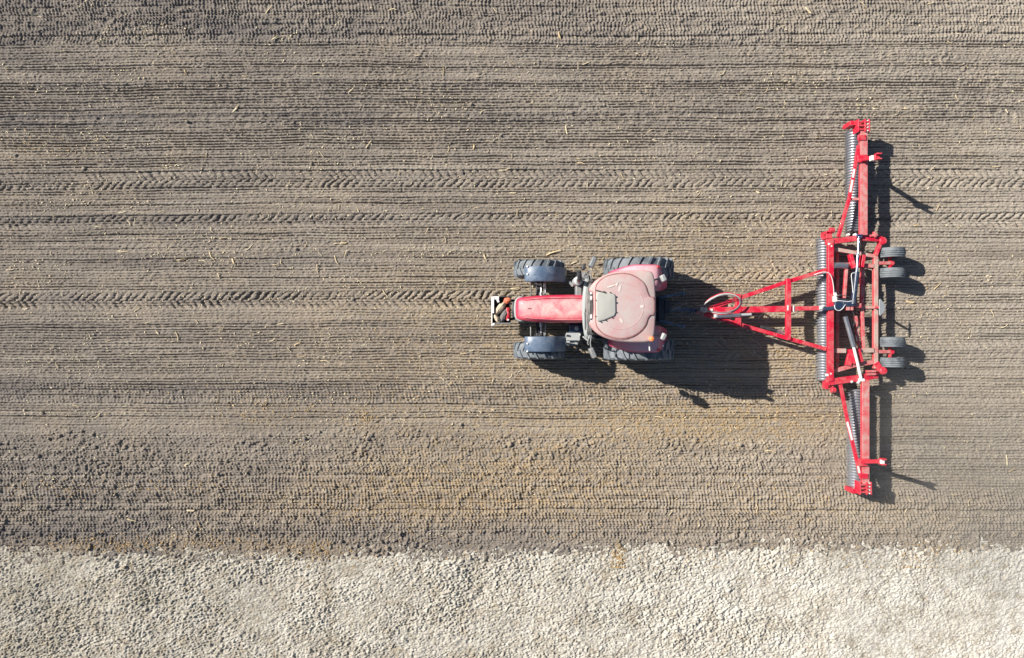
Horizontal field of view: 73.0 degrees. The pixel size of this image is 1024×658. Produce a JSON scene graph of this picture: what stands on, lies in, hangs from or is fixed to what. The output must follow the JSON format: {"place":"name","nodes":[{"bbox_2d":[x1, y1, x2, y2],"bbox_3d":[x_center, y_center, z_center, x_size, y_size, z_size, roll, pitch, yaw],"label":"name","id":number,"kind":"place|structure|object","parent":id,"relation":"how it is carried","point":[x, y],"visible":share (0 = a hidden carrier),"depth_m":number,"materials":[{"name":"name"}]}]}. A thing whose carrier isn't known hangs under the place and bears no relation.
{"place":"outdoors","nodes":[
{"label":"outdoors","id":0,"kind":"place"},
{"bbox_2d":[0,0,1023,570],"bbox_3d":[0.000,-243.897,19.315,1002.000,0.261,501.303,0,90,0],"label":"field soil","id":1,"kind":"structure","parent":0,"point":[916,48],"depth_m":19.30,"materials":[{"name":"brown soil"}]},
{"bbox_2d":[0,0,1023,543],"bbox_3d":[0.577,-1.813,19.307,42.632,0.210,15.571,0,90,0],"label":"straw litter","id":2,"kind":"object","parent":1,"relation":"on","point":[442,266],"visible":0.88,"depth_m":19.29,"materials":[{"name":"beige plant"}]},
{"bbox_2d":[0,0,1023,558],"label":"soil clods","id":3,"kind":"object","parent":1,"relation":"on","point":[472,428],"visible":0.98,"depth_m":19.27,"materials":[{"name":"brown soil"}]},
{"bbox_2d":[4,129,1023,568],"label":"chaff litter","id":4,"kind":"object","parent":1,"relation":"on","point":[502,485],"visible":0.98,"depth_m":19.27,"materials":[{"name":"beige plant"}]},
{"bbox_2d":[491,256,706,360],"bbox_3d":[2.331,-0.520,17.788,5.780,3.083,2.650,0,90,0],"label":"tractor","id":5,"kind":"object","parent":1,"relation":"on","point":[620,307],"visible":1,"depth_m":17.59,"materials":[{"name":"metal"}]},
{"bbox_2d":[493,314,499,322],"bbox_3d":[-0.412,-0.281,18.581,0.150,0.308,0.295,-38,90,0],"label":"sack","id":6,"kind":"object","parent":5,"relation":"in","point":[496,318],"visible":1,"depth_m":18.48,"materials":[{"name":"beige fabric"}]},
{"bbox_2d":[493,302,505,314],"bbox_3d":[-0.329,-0.555,18.580,0.201,0.301,0.472,42,90,0],"label":"sack","id":7,"kind":"object","parent":5,"relation":"in","point":[499,308],"visible":1,"depth_m":18.47,"materials":[{"name":"beige fabric"}]},
{"bbox_2d":[499,307,506,322],"bbox_3d":[-0.219,-0.356,18.600,0.196,0.267,0.503,25,90,0],"label":"sack","id":8,"kind":"object","parent":5,"relation":"in","point":[503,314],"visible":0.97,"depth_m":18.50,"materials":[{"name":"grey fabric"}]},
{"bbox_2d":[503,297,510,303],"bbox_3d":[-0.131,-0.756,18.560,0.235,0.187,0.180,-17,90,0],"label":"cloth","id":9,"kind":"object","parent":5,"relation":"in","point":[507,300],"visible":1,"depth_m":18.50,"materials":[{"name":"orange fabric"}]},
{"bbox_2d":[506,307,509,320],"bbox_3d":[-0.105,-0.400,18.580,0.110,0.290,0.361,0,90,0],"label":"fuel can","id":10,"kind":"object","parent":5,"relation":"in","point":[508,314],"visible":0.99,"depth_m":18.50,"materials":[{"name":"red plastic"}]},
{"bbox_2d":[697,119,905,494],"bbox_3d":[7.821,-0.585,18.389,5.681,1.858,10.044,0,90,0],"label":"field roller","id":11,"kind":"object","parent":1,"relation":"on","point":[857,411],"visible":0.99,"depth_m":18.63,"materials":[{"name":"polished cast iron"},{"name":"red painted metal"},{"name":"grey ribbed rubber"}]},
{"bbox_2d":[0,535,1023,657],"bbox_3d":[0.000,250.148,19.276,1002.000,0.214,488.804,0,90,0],"label":"dry ground","id":12,"kind":"structure","parent":0,"point":[733,604],"depth_m":19.29,"materials":[{"name":"beige soil"}]}
]}

